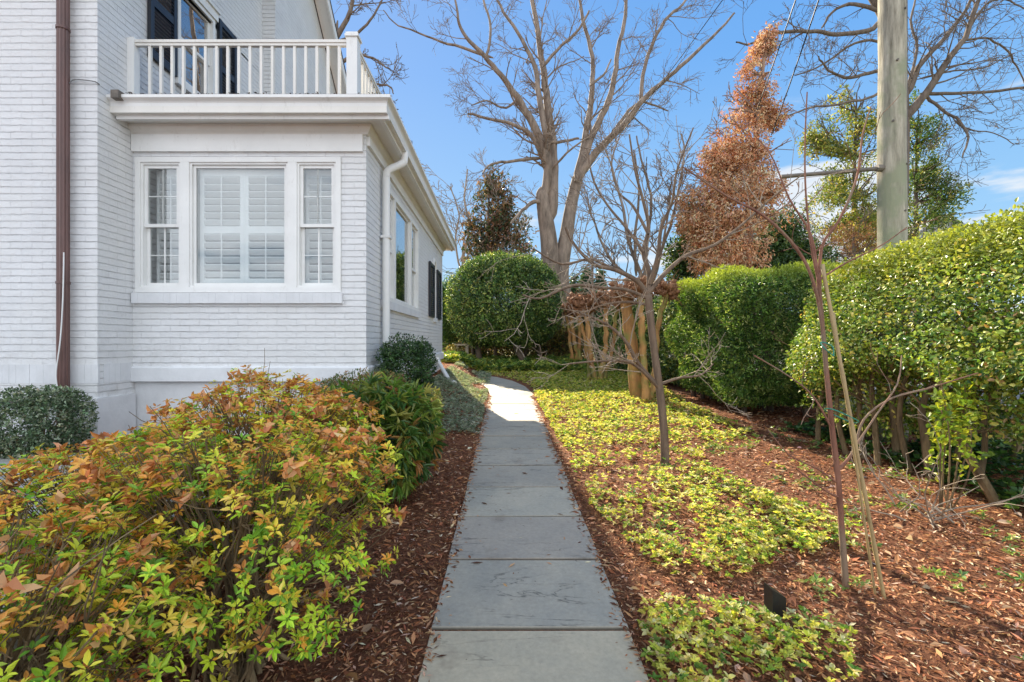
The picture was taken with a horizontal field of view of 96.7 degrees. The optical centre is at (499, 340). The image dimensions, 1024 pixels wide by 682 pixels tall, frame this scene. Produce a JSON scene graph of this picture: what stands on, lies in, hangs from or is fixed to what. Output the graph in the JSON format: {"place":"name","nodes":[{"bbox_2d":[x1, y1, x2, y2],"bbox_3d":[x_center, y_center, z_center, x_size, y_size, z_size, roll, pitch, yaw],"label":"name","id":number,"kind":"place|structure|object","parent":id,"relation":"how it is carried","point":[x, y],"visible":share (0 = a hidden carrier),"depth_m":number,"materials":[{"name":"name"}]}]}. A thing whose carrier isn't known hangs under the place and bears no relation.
{"place":"outdoors","nodes":[
{"label":"outdoors","id":0,"kind":"place"},
{"bbox_2d":[0,453,273,665],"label":"shrub","id":1,"kind":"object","parent":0,"point":[6,461],"depth_m":2.96,"materials":[{"name":"plant"}]},
{"bbox_2d":[14,348,1023,681],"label":"ground","id":2,"kind":"structure","parent":0,"point":[704,588],"depth_m":2.56,"materials":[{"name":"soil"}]},
{"bbox_2d":[0,383,99,458],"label":"variegated euonymus","id":3,"kind":"object","parent":2,"relation":"on","point":[33,403],"visible":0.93,"depth_m":3.90,"materials":[{"name":"green plant"}]},
{"bbox_2d":[0,487,227,681],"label":"azalea bush","id":4,"kind":"object","parent":2,"relation":"on","point":[16,583],"visible":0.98,"depth_m":1.24,"materials":[{"name":"green plant"}]},
{"bbox_2d":[0,425,238,679],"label":"azalea bush","id":5,"kind":"object","parent":2,"relation":"on","point":[58,455],"visible":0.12,"depth_m":1.92,"materials":[{"name":"green plant"}]},
{"bbox_2d":[8,402,408,681],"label":"azalea bush","id":6,"kind":"object","parent":2,"relation":"on","point":[241,656],"visible":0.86,"depth_m":1.59,"materials":[{"name":"green plant"}]},
{"bbox_2d":[0,0,456,446],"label":"house","id":7,"kind":"structure","parent":2,"relation":"on","point":[196,196],"depth_m":4.98,"materials":[{"name":"paint"}]},
{"bbox_2d":[175,0,220,93],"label":"window","id":8,"kind":"structure","parent":7,"relation":"in","point":[206,7],"depth_m":6.35,"materials":[{"name":"white paint"}]},
{"bbox_2d":[135,157,340,292],"bbox_3d":[-2.868,-1.273,5.080,2.251,1.483,0.201,0,0,0],"label":"window","id":9,"kind":"structure","parent":7,"relation":"in","point":[244,218],"depth_m":5.07,"materials":[{"name":"white paint"}]},
{"bbox_2d":[382,181,418,310],"bbox_3d":[-1.499,-1.265,6.910,0.100,1.488,2.458,0,0,0],"label":"window","id":10,"kind":"structure","parent":7,"relation":"in","point":[404,244],"depth_m":7.02,"materials":[{"name":"white paint"}]},
{"bbox_2d":[433,259,436,317],"bbox_3d":[-1.494,-1.183,10.195,0.110,1.324,0.450,0,0,0],"label":"window","id":11,"kind":"structure","parent":7,"relation":"in","point":[434,261],"depth_m":10.36,"materials":[{"name":"white paint"}]},
{"bbox_2d":[118,348,384,577],"bbox_3d":[-1.315,0.650,2.516,1.289,1.220,1.107,0,0,0],"label":"azalea bush","id":12,"kind":"object","parent":2,"relation":"on","point":[313,409],"visible":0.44,"depth_m":2.37,"materials":[{"name":"green plant"}]},
{"bbox_2d":[241,392,362,533],"bbox_3d":[-1.370,0.796,3.061,0.940,0.941,0.836,0,0,0],"label":"azalea bush","id":13,"kind":"object","parent":2,"relation":"on","point":[326,510],"visible":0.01,"depth_m":3.04,"materials":[{"name":"green plant"}]},
{"bbox_2d":[317,366,411,435],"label":"clipped azalea","id":14,"kind":"object","parent":2,"relation":"on","point":[334,381],"visible":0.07,"depth_m":4.36,"materials":[{"name":"green plant"}]},
{"bbox_2d":[336,0,408,103],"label":"garden tree","id":15,"kind":"object","parent":2,"relation":"on","point":[343,25],"visible":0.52,"depth_m":25.88,"materials":[{"name":"brown plant"}]},
{"bbox_2d":[319,371,447,507],"bbox_3d":[-0.981,0.736,3.617,1.165,1.021,1.234,0,0,0],"label":"leucothoe bush","id":16,"kind":"object","parent":2,"relation":"on","point":[412,415],"visible":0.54,"depth_m":3.38,"materials":[{"name":"green plant"}]},
{"bbox_2d":[374,332,438,394],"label":"boxwood","id":17,"kind":"object","parent":2,"relation":"on","point":[415,354],"visible":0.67,"depth_m":5.16,"materials":[{"name":"green plant"}]},
{"bbox_2d":[417,382,444,434],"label":"yellow variegated shrub","id":18,"kind":"object","parent":2,"relation":"on","point":[436,391],"visible":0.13,"depth_m":4.89,"materials":[{"name":"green plant"}]},
{"bbox_2d":[436,357,456,382],"bbox_3d":[-1.186,0.646,9.717,0.151,0.590,1.044,0,0,-29],"label":"drain extension","id":19,"kind":"object","parent":2,"relation":"on","point":[443,370],"visible":0.55,"depth_m":9.80,"materials":[{"name":"white paint"}]},
{"bbox_2d":[442,271,457,351],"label":"columnar evergreen","id":20,"kind":"object","parent":2,"relation":"on","point":[447,336],"visible":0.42,"depth_m":17.77,"materials":[{"name":"green plant"}]},
{"bbox_2d":[445,343,462,351],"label":"yellow shrub","id":21,"kind":"object","parent":2,"relation":"on","point":[452,347],"visible":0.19,"depth_m":15.10,"materials":[{"name":"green plant"}]},
{"bbox_2d":[429,360,491,434],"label":"creeping juniper","id":22,"kind":"object","parent":2,"relation":"on","point":[466,379],"visible":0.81,"depth_m":8.18,"materials":[{"name":"green plant"}]},
{"bbox_2d":[454,344,468,353],"bbox_3d":[-1.415,0.488,16.975,0.560,0.763,0.350,0,0,0],"label":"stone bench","id":23,"kind":"object","parent":2,"relation":"on","point":[467,348],"visible":0.33,"depth_m":16.85,"materials":[{"name":"grey stone"}]},
{"bbox_2d":[442,343,485,352],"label":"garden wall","id":24,"kind":"structure","parent":2,"relation":"on","point":[459,347],"depth_m":18.40,"materials":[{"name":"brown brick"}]},
{"bbox_2d":[421,147,522,268],"bbox_3d":[-1.951,-5.771,28.047,6.864,13.481,3.797,0,0,-11],"label":"pale bare tree","id":25,"kind":"object","parent":2,"relation":"on","point":[458,228],"visible":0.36,"depth_m":27.96,"materials":[{"name":"brown plant"}]},
{"bbox_2d":[446,161,538,350],"bbox_3d":[-0.396,-4.529,24.831,4.665,10.993,4.476,0,0,33],"label":"bronze magnolia","id":26,"kind":"object","parent":2,"relation":"on","point":[497,224],"visible":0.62,"depth_m":24.46,"materials":[{"name":"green plant"}]},
{"bbox_2d":[442,248,566,360],"bbox_3d":[0.122,-1.154,16.095,4.575,4.299,4.256,0,0,0],"label":"round evergreen","id":27,"kind":"object","parent":2,"relation":"on","point":[469,315],"visible":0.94,"depth_m":14.86,"materials":[{"name":"green plant"}]},
{"bbox_2d":[441,350,597,371],"bbox_3d":[0.499,0.614,15.507,5.035,0.699,4.246,0,0,0],"label":"pachysandra bed","id":28,"kind":"object","parent":2,"relation":"on","point":[495,362],"visible":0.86,"depth_m":13.91,"materials":[{"name":"green plant"}]},
{"bbox_2d":[445,321,594,358],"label":"boundary shrubs","id":29,"kind":"object","parent":2,"relation":"on","point":[552,345],"visible":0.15,"depth_m":17.61,"materials":[{"name":"green plant"}]},
{"bbox_2d":[334,0,734,344],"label":"bare tree","id":30,"kind":"object","parent":2,"relation":"on","point":[546,198],"visible":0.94,"depth_m":18.86,"materials":[{"name":"grey plant"}]},
{"bbox_2d":[109,397,1023,681],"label":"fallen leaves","id":31,"kind":"object","parent":2,"relation":"on","point":[745,675],"visible":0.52,"depth_m":2.77,"materials":[{"name":"brown plant"}]},
{"bbox_2d":[569,272,579,293],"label":"distant conifer","id":32,"kind":"object","parent":2,"relation":"on","point":[573,289],"visible":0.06,"depth_m":43.83,"materials":[{"name":"green plant"}]},
{"bbox_2d":[556,307,597,360],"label":"crape myrtle","id":33,"kind":"object","parent":2,"relation":"on","point":[576,347],"visible":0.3,"depth_m":15.62,"materials":[{"name":"orange plant"}]},
{"bbox_2d":[574,267,590,346],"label":"distant conifer","id":34,"kind":"object","parent":2,"relation":"on","point":[583,276],"visible":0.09,"depth_m":41.79,"materials":[{"name":"green plant"}]},
{"bbox_2d":[561,282,620,380],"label":"crape myrtle","id":35,"kind":"object","parent":2,"relation":"on","point":[578,302],"visible":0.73,"depth_m":11.54,"materials":[{"name":"orange plant"}]},
{"bbox_2d":[591,254,600,342],"bbox_3d":[6.906,-2.813,34.000,1.400,7.336,0.180,0,0,0],"label":"distant utility pole","id":36,"kind":"object","parent":2,"relation":"on","point":[592,269],"visible":0.2,"depth_m":33.96,"materials":[{"name":"brown wood"}]},
{"bbox_2d":[590,268,608,334],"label":"distant conifer","id":37,"kind":"object","parent":2,"relation":"on","point":[597,313],"visible":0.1,"depth_m":40.69,"materials":[{"name":"green plant"}]},
{"bbox_2d":[552,121,700,367],"bbox_3d":[3.824,-2.567,13.007,4.628,7.302,3.249,0,0,0],"label":"slender bare tree","id":38,"kind":"object","parent":2,"relation":"on","point":[633,255],"visible":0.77,"depth_m":12.98,"materials":[{"name":"grey plant"}]},
{"bbox_2d":[604,266,682,402],"bbox_3d":[2.566,-0.088,8.315,1.364,2.546,1.081,0,0,36],"label":"crape myrtle","id":39,"kind":"object","parent":2,"relation":"on","point":[637,381],"visible":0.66,"depth_m":8.21,"materials":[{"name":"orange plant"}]},
{"bbox_2d":[441,359,862,681],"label":"ground cover","id":40,"kind":"object","parent":2,"relation":"on","point":[609,391],"visible":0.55,"depth_m":2.98,"materials":[{"name":"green plant"}]},
{"bbox_2d":[591,294,755,387],"bbox_3d":[4.522,-0.013,13.613,2.349,2.675,9.471,0,0,0],"label":"wooden fence","id":41,"kind":"object","parent":2,"relation":"on","point":[669,362],"visible":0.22,"depth_m":11.16,"materials":[{"name":"brown wood"}]},
{"bbox_2d":[477,85,875,464],"bbox_3d":[1.456,-0.726,4.582,3.618,3.908,1.841,0,0,-14],"label":"young bare tree","id":42,"kind":"object","parent":2,"relation":"on","point":[647,291],"visible":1,"depth_m":4.45,"materials":[{"name":"brown plant"}]},
{"bbox_2d":[669,21,804,372],"bbox_3d":[5.628,-3.306,11.029,3.147,8.885,2.376,0,0,0],"label":"dead vine covered tree","id":43,"kind":"object","parent":2,"relation":"on","point":[724,159],"visible":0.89,"depth_m":10.72,"materials":[{"name":"brown plant"}]},
{"bbox_2d":[661,179,843,359],"bbox_3d":[7.701,-1.861,14.009,5.457,5.849,2.560,0,0,0],"label":"dark evergreen","id":44,"kind":"object","parent":2,"relation":"on","point":[781,245],"visible":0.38,"depth_m":13.57,"materials":[{"name":"green plant"}]},
{"bbox_2d":[498,305,1023,348],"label":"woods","id":45,"kind":"object","parent":2,"relation":"on","point":[799,315],"depth_m":53.00,"materials":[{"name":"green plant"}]},
{"bbox_2d":[664,259,875,416],"bbox_3d":[4.353,-0.056,7.760,2.324,2.431,3.644,0,0,0],"label":"yew hedge","id":46,"kind":"object","parent":2,"relation":"on","point":[762,297],"visible":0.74,"depth_m":6.70,"materials":[{"name":"green plant"}]},
{"bbox_2d":[764,582,785,621],"bbox_3d":[1.282,1.253,2.115,0.071,0.230,0.070,0,0,0],"label":"garden spotlight","id":47,"kind":"object","parent":2,"relation":"on","point":[775,600],"visible":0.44,"depth_m":2.09,"materials":[{"name":"black plastic"}]},
{"bbox_2d":[574,424,1023,676],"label":"scattered seedlings","id":48,"kind":"object","parent":2,"relation":"on","point":[823,579],"visible":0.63,"depth_m":3.18,"materials":[{"name":"green plant"}]},
{"bbox_2d":[682,92,977,587],"bbox_3d":[1.802,0.008,2.350,1.816,2.564,0.584,0,0,0],"label":"red sapling","id":49,"kind":"object","parent":2,"relation":"on","point":[836,465],"visible":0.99,"depth_m":2.32,"materials":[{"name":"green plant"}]},
{"bbox_2d":[820,342,833,356],"bbox_3d":[1.642,0.041,2.281,0.073,0.076,0.047,0,0,0],"label":"garden tie","id":50,"kind":"object","parent":49,"relation":"attached to","point":[826,349],"visible":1,"depth_m":2.28,"materials":[{"name":"green plastic"}]},
{"bbox_2d":[824,408,858,423],"bbox_3d":[1.730,0.394,2.306,0.142,0.104,0.060,0,0,25],"label":"garden tie","id":51,"kind":"object","parent":49,"relation":"attached to","point":[842,413],"visible":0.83,"depth_m":2.29,"materials":[{"name":"green plastic"}]},
{"bbox_2d":[781,0,908,443],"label":"utility pole","id":52,"kind":"object","parent":2,"relation":"on","point":[890,168],"visible":0.66,"depth_m":5.30,"materials":[{"name":"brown wood"}]},
{"bbox_2d":[751,0,795,126],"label":"overhead cable","id":53,"kind":"object","parent":52,"relation":"attached to","point":[775,57],"visible":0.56,"depth_m":9.31,"materials":[{"name":"black rubber"}]},
{"bbox_2d":[771,0,818,134],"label":"overhead cable","id":54,"kind":"object","parent":52,"relation":"attached to","point":[797,63],"visible":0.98,"depth_m":8.37,"materials":[{"name":"black rubber"}]},
{"bbox_2d":[820,264,886,598],"bbox_3d":[1.764,0.464,2.270,0.300,1.708,0.021,0,0,12],"label":"bamboo stake","id":55,"kind":"object","parent":2,"relation":"on","point":[853,433],"visible":0.96,"depth_m":2.27,"materials":[{"name":"wood"}]},
{"bbox_2d":[833,312,876,594],"bbox_3d":[1.819,0.582,2.335,0.014,1.466,0.191,0,0,-43],"label":"bamboo stake","id":56,"kind":"object","parent":2,"relation":"on","point":[864,523],"visible":0.49,"depth_m":2.31,"materials":[{"name":"beige wood"}]},
{"bbox_2d":[792,73,926,262],"bbox_3d":[14.724,-5.057,18.843,5.060,12.053,2.994,0,0,0],"label":"yellow green holly","id":57,"kind":"object","parent":2,"relation":"on","point":[820,142],"visible":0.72,"depth_m":18.83,"materials":[{"name":"green plant"}]},
{"bbox_2d":[801,200,921,262],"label":"reddish thicket","id":58,"kind":"object","parent":2,"relation":"on","point":[852,252],"visible":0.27,"depth_m":16.75,"materials":[{"name":"brown plant"}]},
{"bbox_2d":[715,0,1023,194],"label":"bare street tree","id":59,"kind":"object","parent":2,"relation":"on","point":[926,93],"visible":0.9,"depth_m":15.69,"materials":[{"name":"brown plant"}]},
{"bbox_2d":[756,369,1012,418],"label":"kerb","id":60,"kind":"structure","parent":2,"relation":"on","point":[927,405],"depth_m":8.24,"materials":[{"name":"concrete"}]},
{"bbox_2d":[771,197,1023,505],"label":"broadleaf hedge","id":61,"kind":"object","parent":2,"relation":"on","point":[987,250],"visible":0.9,"depth_m":4.08,"materials":[{"name":"green plant"}]},
{"bbox_2d":[784,415,1023,508],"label":"ivy under hedge","id":62,"kind":"object","parent":2,"relation":"on","point":[998,460],"visible":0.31,"depth_m":4.32,"materials":[{"name":"green plant"}]},
{"bbox_2d":[848,214,968,340],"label":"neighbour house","id":63,"kind":"structure","parent":2,"relation":"on","point":[947,226],"depth_m":42.00,"materials":[{"name":"white"}]},
{"bbox_2d":[869,76,986,336],"bbox_3d":[18.415,-5.145,20.097,4.460,12.248,3.030,0,0,0],"label":"dark green holly","id":64,"kind":"object","parent":2,"relation":"on","point":[929,174],"visible":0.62,"depth_m":19.61,"materials":[{"name":"green plant"}]},
{"bbox_2d":[840,402,1023,532],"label":"twiggy shrub","id":65,"kind":"object","parent":2,"relation":"on","point":[929,516],"visible":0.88,"depth_m":3.16,"materials":[{"name":"brown plant"}]},
{"bbox_2d":[924,353,994,512],"bbox_3d":[3.390,0.673,3.387,0.356,1.168,0.557,0,0,40],"label":"yellow leaved shoot","id":66,"kind":"object","parent":2,"relation":"on","point":[945,428],"visible":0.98,"depth_m":3.34,"materials":[{"name":"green plant"}]},
{"bbox_2d":[418,376,649,681],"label":"path","id":67,"kind":"structure","parent":0,"point":[562,589],"depth_m":2.38,"materials":[{"name":"grey concrete"}]},
{"bbox_2d":[587,0,722,171],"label":"overhead cable","id":68,"kind":"object","parent":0,"point":[666,76],"visible":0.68,"depth_m":14.26,"materials":[{"name":"black rubber"}]},
{"bbox_2d":[331,0,1023,311],"label":"sky","id":69,"kind":"structure","parent":0,"point":[446,145],"materials":[{"name":"blue"}]},
{"bbox_2d":[755,360,1023,405],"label":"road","id":70,"kind":"structure","parent":0,"point":[1017,396],"depth_m":9.21,"materials":[{"name":"grey asphalt"}]}
]}

